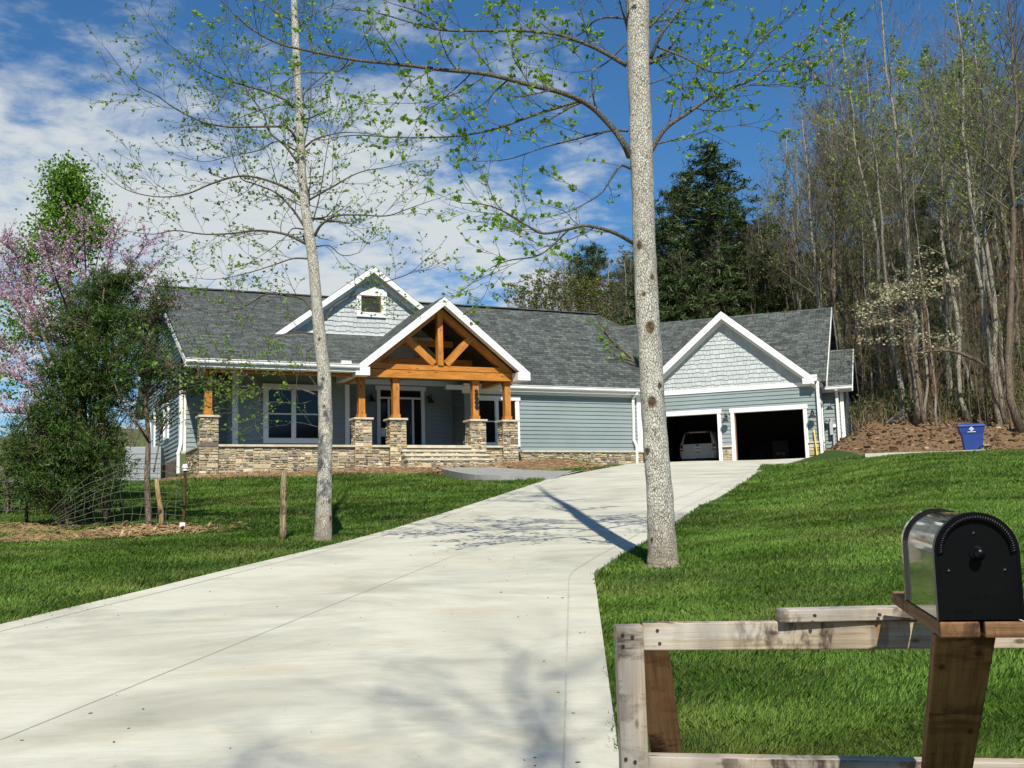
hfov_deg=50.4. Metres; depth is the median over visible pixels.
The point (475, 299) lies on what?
budding tree
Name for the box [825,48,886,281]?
budding tree
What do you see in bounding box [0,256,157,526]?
cedar tree
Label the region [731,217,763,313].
bare tree
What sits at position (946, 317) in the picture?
bare tree
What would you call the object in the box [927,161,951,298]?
bare tree
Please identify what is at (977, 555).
door
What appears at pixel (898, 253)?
tree
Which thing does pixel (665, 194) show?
pine tree
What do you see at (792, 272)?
bare tree
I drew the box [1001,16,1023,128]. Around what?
bare tree
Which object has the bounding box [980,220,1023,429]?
young tree
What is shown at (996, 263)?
budding tree
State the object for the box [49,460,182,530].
wire fence
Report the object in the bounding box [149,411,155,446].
window
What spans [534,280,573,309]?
budding tree
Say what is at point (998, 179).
bare tree
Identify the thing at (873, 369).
young tree
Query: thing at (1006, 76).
budding tree
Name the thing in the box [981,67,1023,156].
bare tree
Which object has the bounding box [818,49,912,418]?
bare tree
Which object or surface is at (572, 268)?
tree
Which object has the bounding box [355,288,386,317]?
attic window
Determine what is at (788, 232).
budding tree
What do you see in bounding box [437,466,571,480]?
path
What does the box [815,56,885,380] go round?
bare tree
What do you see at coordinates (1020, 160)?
bare tree
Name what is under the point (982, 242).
young tree
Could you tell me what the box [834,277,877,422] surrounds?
young tree
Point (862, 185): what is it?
bare tree
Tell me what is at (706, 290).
bare tree
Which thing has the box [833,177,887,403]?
bare tree
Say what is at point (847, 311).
young tree
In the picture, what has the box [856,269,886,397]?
young tree
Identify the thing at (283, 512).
fence post
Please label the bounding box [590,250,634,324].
bare tree
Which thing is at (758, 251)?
bare tree
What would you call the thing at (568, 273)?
budding tree
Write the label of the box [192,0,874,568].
tulip tree
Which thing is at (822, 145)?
bare tree
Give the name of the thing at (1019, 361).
young tree
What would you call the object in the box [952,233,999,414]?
young tree
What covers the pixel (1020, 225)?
budding tree
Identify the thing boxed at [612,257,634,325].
pine tree
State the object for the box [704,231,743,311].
bare tree
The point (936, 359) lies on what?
young tree
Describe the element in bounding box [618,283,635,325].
pine tree
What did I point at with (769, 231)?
pine tree
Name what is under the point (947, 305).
young tree
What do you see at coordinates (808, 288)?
budding tree
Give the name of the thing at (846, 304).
young tree
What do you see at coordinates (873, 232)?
budding tree
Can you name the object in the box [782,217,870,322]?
budding tree
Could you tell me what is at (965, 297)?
young tree
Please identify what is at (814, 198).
bare tree
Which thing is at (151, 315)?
tree
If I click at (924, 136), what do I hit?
bare tree
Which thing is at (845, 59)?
budding tree
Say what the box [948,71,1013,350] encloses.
bare tree
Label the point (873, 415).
brush
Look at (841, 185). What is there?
budding tree
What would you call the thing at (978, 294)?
bare tree
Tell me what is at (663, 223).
pine tree
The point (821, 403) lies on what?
side door
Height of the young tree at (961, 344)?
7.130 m
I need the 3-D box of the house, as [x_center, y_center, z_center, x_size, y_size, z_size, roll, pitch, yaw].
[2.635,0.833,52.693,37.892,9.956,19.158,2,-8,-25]
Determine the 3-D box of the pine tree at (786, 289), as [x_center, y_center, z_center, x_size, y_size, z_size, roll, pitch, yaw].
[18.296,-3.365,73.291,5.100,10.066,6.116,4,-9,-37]
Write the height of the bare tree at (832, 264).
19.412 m
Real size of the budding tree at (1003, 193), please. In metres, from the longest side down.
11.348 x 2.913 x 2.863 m
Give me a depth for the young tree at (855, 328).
65.73 m
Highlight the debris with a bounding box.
[20,510,684,765]
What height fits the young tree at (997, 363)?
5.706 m
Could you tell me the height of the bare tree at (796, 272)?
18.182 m
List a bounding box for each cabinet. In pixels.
[125,446,163,480]
[772,440,789,458]
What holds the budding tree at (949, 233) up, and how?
on the ground at (850, 452)
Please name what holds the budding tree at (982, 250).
on the ground at (850, 452)
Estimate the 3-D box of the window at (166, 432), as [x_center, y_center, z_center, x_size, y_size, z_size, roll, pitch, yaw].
[-14.406,1.525,45.297,0.110,1.570,1.400,2,-8,-25]
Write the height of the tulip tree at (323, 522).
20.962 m
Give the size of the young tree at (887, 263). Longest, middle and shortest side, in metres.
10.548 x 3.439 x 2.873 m
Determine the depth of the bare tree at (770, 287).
71.96 m
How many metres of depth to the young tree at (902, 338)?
62.59 m
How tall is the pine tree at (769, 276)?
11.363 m
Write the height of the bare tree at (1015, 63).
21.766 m
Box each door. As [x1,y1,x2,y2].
[375,385,425,444]
[820,399,824,448]
[937,515,1021,619]
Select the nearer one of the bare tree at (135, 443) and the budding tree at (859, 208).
the bare tree at (135, 443)
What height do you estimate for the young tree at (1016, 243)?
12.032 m
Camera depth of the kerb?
39.10 m
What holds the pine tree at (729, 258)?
on the ground at (850, 452)
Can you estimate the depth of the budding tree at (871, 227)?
80.99 m
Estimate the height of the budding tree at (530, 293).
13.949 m
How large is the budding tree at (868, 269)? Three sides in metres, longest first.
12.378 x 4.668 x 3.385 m
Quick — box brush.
[845,320,1023,429]
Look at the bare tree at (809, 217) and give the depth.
63.47 m
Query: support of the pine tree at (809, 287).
on the ground at (850, 452)
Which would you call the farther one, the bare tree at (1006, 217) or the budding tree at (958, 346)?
the bare tree at (1006, 217)
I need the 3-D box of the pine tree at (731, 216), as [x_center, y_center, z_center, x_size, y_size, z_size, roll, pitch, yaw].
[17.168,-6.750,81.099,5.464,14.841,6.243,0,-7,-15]
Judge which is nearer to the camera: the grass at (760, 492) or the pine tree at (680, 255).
the grass at (760, 492)
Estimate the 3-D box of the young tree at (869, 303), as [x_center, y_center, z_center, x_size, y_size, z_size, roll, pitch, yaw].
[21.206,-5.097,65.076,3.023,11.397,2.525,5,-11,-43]
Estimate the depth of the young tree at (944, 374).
56.79 m
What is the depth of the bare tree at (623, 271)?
73.44 m
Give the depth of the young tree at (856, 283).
71.74 m
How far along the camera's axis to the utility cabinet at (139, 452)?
44.51 m
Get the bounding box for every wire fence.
[0,471,35,516]
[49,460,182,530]
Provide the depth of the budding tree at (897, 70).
59.78 m
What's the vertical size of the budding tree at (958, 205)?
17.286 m
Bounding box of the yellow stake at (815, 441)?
[813,429,817,454]
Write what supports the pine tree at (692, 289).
on the ground at (850, 452)
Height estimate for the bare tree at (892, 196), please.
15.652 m
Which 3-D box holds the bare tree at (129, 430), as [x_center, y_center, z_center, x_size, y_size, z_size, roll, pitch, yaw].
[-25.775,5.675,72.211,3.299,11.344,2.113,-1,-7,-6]
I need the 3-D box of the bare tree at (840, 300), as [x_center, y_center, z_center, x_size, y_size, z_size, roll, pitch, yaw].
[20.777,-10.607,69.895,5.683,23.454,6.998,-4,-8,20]
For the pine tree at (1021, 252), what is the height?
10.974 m
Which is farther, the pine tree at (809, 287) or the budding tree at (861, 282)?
the pine tree at (809, 287)
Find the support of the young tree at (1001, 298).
on the ground at (850, 452)
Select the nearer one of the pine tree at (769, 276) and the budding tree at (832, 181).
the pine tree at (769, 276)
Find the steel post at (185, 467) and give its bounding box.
[180,464,188,526]
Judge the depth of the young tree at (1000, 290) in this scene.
63.98 m
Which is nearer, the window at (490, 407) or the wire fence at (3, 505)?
the wire fence at (3, 505)
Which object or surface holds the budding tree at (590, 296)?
on the ground at (850, 452)
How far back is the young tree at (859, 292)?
73.01 m
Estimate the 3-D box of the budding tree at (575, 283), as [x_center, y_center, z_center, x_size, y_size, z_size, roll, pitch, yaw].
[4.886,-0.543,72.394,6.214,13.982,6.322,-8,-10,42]
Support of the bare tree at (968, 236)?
on the ground at (850, 452)
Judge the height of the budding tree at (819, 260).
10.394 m
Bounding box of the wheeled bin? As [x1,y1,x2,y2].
[956,423,986,449]
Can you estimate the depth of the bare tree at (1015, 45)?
66.40 m
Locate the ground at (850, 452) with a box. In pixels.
[0,208,1023,757]
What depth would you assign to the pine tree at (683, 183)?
86.36 m
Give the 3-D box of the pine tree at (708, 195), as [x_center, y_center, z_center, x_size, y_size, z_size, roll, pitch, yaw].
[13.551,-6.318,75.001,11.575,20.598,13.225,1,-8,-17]
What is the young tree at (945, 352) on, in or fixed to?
on the ground at (850, 452)
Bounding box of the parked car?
[680,429,718,460]
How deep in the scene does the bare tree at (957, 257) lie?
61.09 m
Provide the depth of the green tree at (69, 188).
26.43 m
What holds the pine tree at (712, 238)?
on the ground at (850, 452)
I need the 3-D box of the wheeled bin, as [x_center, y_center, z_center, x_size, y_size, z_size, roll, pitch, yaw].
[16.898,2.014,39.998,0.920,1.130,0.793,-4,-7,16]
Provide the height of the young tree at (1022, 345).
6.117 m
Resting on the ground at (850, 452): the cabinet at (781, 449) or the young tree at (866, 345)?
the young tree at (866, 345)
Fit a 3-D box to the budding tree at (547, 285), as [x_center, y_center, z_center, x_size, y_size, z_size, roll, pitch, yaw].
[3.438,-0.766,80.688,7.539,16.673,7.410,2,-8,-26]
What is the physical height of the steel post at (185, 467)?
1.283 m
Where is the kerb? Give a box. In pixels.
[862,450,979,457]
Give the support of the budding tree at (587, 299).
on the ground at (850, 452)
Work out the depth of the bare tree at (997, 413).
51.48 m
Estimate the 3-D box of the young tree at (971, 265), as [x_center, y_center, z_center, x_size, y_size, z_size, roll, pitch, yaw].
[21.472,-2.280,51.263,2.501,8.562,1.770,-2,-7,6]
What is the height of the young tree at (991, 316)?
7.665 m
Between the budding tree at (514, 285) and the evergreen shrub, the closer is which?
the evergreen shrub
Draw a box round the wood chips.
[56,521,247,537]
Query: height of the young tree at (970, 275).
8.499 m
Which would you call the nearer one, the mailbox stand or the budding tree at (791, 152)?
the mailbox stand
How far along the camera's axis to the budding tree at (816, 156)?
83.15 m
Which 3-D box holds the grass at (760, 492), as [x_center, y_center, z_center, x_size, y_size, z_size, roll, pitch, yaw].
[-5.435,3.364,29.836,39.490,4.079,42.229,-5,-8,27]
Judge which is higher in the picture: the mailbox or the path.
the path
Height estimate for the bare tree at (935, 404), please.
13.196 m
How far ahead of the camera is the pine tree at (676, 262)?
70.19 m
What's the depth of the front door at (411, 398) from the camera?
46.31 m
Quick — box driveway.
[0,458,804,767]
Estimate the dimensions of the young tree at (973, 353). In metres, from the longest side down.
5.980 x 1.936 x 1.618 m
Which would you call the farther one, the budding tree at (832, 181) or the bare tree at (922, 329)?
the budding tree at (832, 181)
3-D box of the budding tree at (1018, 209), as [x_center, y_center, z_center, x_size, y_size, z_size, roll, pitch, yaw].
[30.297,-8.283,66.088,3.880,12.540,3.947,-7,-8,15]
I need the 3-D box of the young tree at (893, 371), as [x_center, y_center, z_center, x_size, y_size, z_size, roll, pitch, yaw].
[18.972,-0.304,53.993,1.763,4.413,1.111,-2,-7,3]
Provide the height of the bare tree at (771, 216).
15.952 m
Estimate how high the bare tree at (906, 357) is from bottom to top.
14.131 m
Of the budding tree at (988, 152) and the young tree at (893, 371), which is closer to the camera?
the young tree at (893, 371)
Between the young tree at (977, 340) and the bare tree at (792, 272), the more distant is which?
the bare tree at (792, 272)
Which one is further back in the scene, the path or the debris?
the path
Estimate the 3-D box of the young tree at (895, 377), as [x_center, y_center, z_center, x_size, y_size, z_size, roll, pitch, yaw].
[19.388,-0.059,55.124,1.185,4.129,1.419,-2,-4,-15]
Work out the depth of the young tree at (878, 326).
54.79 m
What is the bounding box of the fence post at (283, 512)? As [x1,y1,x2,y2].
[279,472,286,539]
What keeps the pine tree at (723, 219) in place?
on the ground at (850, 452)
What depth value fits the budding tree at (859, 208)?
68.69 m
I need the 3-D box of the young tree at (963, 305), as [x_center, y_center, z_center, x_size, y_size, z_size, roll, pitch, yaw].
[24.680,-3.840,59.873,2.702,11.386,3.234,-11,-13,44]
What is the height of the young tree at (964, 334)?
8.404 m
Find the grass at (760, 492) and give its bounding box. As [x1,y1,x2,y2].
[0,448,1023,766]
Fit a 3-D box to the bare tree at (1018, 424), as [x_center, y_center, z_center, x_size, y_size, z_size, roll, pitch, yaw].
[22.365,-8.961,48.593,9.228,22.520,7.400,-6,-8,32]
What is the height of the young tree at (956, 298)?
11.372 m
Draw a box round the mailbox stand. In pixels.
[614,591,1023,767]
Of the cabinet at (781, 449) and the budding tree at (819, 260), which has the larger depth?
the budding tree at (819, 260)
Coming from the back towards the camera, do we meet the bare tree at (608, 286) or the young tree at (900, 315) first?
the bare tree at (608, 286)
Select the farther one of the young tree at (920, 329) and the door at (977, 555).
the young tree at (920, 329)
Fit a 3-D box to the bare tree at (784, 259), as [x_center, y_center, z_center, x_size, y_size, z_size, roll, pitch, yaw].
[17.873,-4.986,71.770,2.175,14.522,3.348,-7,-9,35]
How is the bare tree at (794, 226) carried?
on the ground at (850, 452)
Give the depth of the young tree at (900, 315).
59.27 m
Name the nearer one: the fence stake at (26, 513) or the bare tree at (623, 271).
the fence stake at (26, 513)
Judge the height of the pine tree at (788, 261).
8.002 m
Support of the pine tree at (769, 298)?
on the ground at (850, 452)
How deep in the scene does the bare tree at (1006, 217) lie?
67.07 m
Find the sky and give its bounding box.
[0,0,1023,436]
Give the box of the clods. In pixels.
[824,418,1023,453]
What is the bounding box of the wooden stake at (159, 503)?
[154,478,163,527]
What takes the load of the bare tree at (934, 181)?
on the ground at (850, 452)
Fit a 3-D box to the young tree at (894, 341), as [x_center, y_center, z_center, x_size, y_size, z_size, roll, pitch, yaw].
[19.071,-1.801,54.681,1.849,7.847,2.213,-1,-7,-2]
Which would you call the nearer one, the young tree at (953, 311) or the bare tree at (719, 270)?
the young tree at (953, 311)
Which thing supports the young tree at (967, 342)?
on the ground at (850, 452)
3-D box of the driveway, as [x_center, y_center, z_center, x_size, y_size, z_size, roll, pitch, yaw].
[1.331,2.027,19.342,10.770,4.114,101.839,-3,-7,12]
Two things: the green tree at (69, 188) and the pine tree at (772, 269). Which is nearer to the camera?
the green tree at (69, 188)
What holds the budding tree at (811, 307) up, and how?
on the ground at (850, 452)
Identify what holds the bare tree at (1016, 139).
on the ground at (850, 452)
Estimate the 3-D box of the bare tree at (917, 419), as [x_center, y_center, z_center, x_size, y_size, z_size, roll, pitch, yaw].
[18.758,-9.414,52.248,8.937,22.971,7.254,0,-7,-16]
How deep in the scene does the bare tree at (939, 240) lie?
65.57 m
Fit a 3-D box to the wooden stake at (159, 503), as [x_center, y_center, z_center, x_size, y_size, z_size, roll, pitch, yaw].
[-6.766,2.312,20.882,0.211,1.016,0.120,-2,-7,0]
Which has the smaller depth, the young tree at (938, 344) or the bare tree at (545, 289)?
the young tree at (938, 344)
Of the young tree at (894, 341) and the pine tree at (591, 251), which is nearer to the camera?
the young tree at (894, 341)
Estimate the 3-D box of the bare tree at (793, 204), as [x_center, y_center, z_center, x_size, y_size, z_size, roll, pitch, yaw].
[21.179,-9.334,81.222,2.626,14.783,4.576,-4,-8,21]
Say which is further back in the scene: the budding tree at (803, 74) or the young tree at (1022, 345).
the budding tree at (803, 74)
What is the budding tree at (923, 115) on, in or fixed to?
on the ground at (850, 452)
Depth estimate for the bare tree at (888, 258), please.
65.31 m
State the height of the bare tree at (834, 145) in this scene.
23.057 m
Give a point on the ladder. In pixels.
(899, 419)
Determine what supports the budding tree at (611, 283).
on the ground at (850, 452)
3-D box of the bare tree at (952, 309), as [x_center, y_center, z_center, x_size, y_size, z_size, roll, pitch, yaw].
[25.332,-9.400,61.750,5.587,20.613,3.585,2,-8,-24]
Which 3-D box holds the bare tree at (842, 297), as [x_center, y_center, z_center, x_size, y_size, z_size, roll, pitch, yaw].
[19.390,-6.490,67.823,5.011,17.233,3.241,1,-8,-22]
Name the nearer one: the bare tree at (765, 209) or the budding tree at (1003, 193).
the budding tree at (1003, 193)
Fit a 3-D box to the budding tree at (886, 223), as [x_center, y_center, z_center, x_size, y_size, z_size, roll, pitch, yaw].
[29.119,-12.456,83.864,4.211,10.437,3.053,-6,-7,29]
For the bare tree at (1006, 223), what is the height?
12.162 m
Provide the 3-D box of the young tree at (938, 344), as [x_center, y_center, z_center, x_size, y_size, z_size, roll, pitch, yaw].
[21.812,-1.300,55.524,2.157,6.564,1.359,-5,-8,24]
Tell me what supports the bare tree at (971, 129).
on the ground at (850, 452)
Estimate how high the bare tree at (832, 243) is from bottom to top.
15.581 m
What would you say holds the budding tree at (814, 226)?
on the ground at (850, 452)
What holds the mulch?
on the ground at (850, 452)
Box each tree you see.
[0,150,128,452]
[0,189,189,520]
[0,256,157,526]
[79,0,464,540]
[98,271,216,526]
[115,389,142,446]
[124,403,143,446]
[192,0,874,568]
[467,293,483,304]
[493,280,532,307]
[510,287,548,308]
[514,273,550,308]
[525,249,583,310]
[525,267,575,310]
[528,272,560,309]
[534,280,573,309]
[541,255,624,310]
[543,253,603,309]
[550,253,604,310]
[556,275,599,311]
[559,241,630,321]
[563,275,626,325]
[565,282,614,316]
[568,255,631,324]
[580,275,627,324]
[582,254,634,324]
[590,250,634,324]
[603,269,629,323]
[604,245,634,309]
[610,136,788,311]
[611,213,705,321]
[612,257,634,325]
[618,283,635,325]
[630,184,715,291]
[657,273,705,321]
[658,258,701,321]
[660,171,724,267]
[661,267,719,320]
[663,253,703,311]
[667,248,719,319]
[691,209,727,306]
[696,250,757,315]
[696,258,751,317]
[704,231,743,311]
[709,199,780,285]
[711,221,784,312]
[711,263,767,315]
[713,186,735,307]
[727,242,780,311]
[730,211,777,310]
[731,128,875,309]
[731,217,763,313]
[739,207,793,312]
[743,258,789,313]
[745,205,781,312]
[746,173,798,310]
[747,92,884,307]
[749,144,835,309]
[752,211,783,284]
[752,234,783,305]
[754,186,778,253]
[756,173,817,310]
[757,157,794,239]
[763,107,876,349]
[767,204,812,310]
[768,261,809,312]
[770,209,798,310]
[773,53,906,364]
[774,167,805,267]
[779,242,798,293]
[780,37,868,343]
[780,187,806,293]
[780,251,838,346]
[782,0,979,424]
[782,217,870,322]
[784,16,955,410]
[784,54,860,349]
[787,257,817,307]
[790,153,855,348]
[791,159,888,403]
[792,101,838,304]
[792,181,829,305]
[792,252,831,308]
[794,157,839,306]
[795,147,827,304]
[796,106,884,277]
[797,56,861,329]
[803,228,835,304]
[807,127,847,331]
[810,149,851,342]
[812,115,909,361]
[813,136,852,290]
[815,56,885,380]
[815,150,897,386]
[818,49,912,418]
[823,276,866,347]
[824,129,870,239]
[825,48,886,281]
[830,163,898,359]
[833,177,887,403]
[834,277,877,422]
[835,56,958,404]
[835,95,955,393]
[836,258,865,348]
[838,133,872,306]
[839,210,886,390]
[839,256,880,419]
[840,210,867,360]
[841,177,895,353]
[843,270,910,399]
[844,209,884,350]
[844,294,867,403]
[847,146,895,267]
[848,180,890,288]
[849,42,981,421]
[850,153,939,410]
[850,253,909,406]
[852,245,1006,424]
[852,288,883,420]
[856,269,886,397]
[860,330,888,399]
[861,32,965,394]
[861,92,911,287]
[861,102,906,305]
[867,165,900,383]
[868,188,896,341]
[868,219,945,403]
[869,61,989,368]
[869,168,900,288]
[871,192,974,415]
[873,0,1023,424]
[877,270,905,401]
[880,334,910,399]
[883,144,938,419]
[883,155,945,425]
[884,0,1023,399]
[884,51,980,260]
[888,348,904,393]
[891,0,1023,432]
[891,310,920,407]
[893,58,1022,385]
[893,284,937,388]
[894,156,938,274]
[894,286,954,386]
[895,75,1016,387]
[896,230,937,396]
[896,280,935,367]
[899,83,937,275]
[899,125,968,399]
[902,271,946,431]
[904,142,931,349]
[907,22,1008,333]
[912,31,988,282]
[913,44,980,394]
[913,69,1023,406]
[914,30,1023,367]
[914,95,993,357]
[914,119,964,366]
[917,70,993,400]
[919,217,970,362]
[920,296,955,406]
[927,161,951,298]
[929,346,955,398]
[930,222,976,396]
[930,247,972,351]
[931,226,980,408]
[931,304,954,414]
[933,302,955,416]
[934,57,1023,419]
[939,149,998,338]
[941,52,1023,261]
[941,65,987,290]
[942,51,1021,271]
[943,293,987,392]
[944,225,979,390]
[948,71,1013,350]
[948,247,996,422]
[948,254,980,422]
[949,304,986,407]
[950,23,1019,305]
[952,219,989,395]
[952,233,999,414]
[954,220,1016,350]
[955,315,985,422]
[956,276,989,421]
[961,228,996,342]
[965,56,1023,294]
[965,116,1022,282]
[965,263,1017,406]
[970,0,1023,188]
[971,54,1023,187]
[975,342,990,426]
[976,307,1018,424]
[977,248,1023,398]
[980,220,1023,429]
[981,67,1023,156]
[981,150,1023,339]
[985,40,1023,217]
[985,142,1023,248]
[985,278,1022,371]
[986,220,1023,378]
[987,144,1013,275]
[988,146,1018,269]
[989,82,1023,247]
[990,0,1023,112]
[990,90,1012,232]
[990,104,1023,214]
[991,14,1023,132]
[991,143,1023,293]
[995,68,1023,169]
[995,271,1006,315]
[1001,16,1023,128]
[1002,26,1023,117]
[1002,304,1023,420]
[1005,188,1023,296]
[1006,165,1023,302]
[1014,309,1023,384]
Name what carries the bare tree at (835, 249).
on the ground at (850, 452)
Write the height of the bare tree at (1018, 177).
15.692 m
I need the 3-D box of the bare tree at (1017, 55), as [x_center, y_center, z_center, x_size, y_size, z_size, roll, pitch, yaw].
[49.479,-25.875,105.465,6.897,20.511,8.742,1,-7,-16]
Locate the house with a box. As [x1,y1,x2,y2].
[134,266,859,477]
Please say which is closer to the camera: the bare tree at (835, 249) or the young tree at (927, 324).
the young tree at (927, 324)
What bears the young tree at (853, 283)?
on the ground at (850, 452)
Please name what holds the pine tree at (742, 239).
on the ground at (850, 452)
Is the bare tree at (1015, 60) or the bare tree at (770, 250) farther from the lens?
the bare tree at (1015, 60)
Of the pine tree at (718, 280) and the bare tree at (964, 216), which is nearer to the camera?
the pine tree at (718, 280)
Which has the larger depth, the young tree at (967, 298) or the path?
the young tree at (967, 298)
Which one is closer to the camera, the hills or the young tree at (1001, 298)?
the young tree at (1001, 298)
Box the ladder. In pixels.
[885,403,913,423]
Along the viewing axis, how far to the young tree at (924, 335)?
58.57 m
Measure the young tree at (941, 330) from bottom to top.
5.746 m
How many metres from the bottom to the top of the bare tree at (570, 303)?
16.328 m
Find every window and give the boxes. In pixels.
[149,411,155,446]
[163,400,169,440]
[262,383,317,443]
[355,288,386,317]
[479,395,519,446]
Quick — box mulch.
[172,459,612,479]
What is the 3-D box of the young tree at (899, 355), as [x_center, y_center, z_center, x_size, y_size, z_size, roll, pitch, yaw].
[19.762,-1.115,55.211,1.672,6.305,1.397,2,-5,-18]
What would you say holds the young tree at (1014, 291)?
on the ground at (850, 452)
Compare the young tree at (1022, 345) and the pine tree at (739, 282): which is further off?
the pine tree at (739, 282)
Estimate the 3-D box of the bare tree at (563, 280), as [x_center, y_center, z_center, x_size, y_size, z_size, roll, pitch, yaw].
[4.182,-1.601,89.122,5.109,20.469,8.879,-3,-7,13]
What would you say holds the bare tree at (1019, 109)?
on the ground at (850, 452)
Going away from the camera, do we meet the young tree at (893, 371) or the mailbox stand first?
the mailbox stand
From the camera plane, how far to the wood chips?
20.41 m
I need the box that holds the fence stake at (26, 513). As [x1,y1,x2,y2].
[25,502,28,522]
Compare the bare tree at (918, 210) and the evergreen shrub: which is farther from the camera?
the bare tree at (918, 210)
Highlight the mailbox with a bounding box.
[901,508,1023,620]
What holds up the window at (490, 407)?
in the house
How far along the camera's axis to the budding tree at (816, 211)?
80.09 m
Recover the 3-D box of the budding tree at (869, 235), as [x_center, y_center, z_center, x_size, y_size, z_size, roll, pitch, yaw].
[21.348,-6.931,59.902,6.852,18.812,9.450,-2,-5,10]
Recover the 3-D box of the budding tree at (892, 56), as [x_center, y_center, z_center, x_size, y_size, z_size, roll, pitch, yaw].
[23.012,-9.557,62.620,5.981,22.079,8.250,-5,-6,39]
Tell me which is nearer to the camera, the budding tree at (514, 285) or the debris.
the debris
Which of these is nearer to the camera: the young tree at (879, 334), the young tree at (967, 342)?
the young tree at (967, 342)
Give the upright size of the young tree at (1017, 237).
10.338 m
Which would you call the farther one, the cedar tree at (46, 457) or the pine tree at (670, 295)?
the pine tree at (670, 295)
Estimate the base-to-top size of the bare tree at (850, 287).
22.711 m
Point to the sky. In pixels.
(48, 56)
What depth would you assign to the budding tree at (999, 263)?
82.03 m
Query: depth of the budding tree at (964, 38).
75.61 m
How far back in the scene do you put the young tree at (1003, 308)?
48.27 m
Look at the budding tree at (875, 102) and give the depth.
82.85 m
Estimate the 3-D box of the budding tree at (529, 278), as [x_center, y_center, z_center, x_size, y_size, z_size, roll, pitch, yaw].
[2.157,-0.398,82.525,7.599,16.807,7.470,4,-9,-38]
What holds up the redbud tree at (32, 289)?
on the ground at (850, 452)
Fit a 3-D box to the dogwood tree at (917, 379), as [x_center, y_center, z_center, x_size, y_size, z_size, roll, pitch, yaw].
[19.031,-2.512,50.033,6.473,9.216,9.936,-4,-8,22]
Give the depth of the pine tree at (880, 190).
86.10 m
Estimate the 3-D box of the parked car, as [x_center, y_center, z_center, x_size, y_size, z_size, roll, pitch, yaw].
[9.557,3.228,53.703,2.120,1.799,4.640,-4,-8,20]
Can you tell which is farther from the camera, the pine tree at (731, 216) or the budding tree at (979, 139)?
the pine tree at (731, 216)
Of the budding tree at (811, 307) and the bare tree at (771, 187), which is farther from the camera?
the bare tree at (771, 187)
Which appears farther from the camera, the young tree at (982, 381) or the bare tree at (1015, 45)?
the bare tree at (1015, 45)
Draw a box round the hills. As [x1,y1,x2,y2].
[0,428,185,485]
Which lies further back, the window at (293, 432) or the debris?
the window at (293, 432)
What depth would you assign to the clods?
46.05 m
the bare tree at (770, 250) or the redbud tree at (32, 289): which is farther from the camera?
the bare tree at (770, 250)
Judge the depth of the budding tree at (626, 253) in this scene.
87.42 m
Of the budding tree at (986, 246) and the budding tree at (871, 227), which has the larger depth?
the budding tree at (871, 227)
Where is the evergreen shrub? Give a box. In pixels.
[0,461,43,513]
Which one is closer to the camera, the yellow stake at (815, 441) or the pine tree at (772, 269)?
the yellow stake at (815, 441)
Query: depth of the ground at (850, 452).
23.28 m
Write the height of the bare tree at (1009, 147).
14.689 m
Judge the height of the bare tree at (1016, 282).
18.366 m
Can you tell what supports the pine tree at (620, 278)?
on the ground at (850, 452)
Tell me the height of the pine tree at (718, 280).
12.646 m

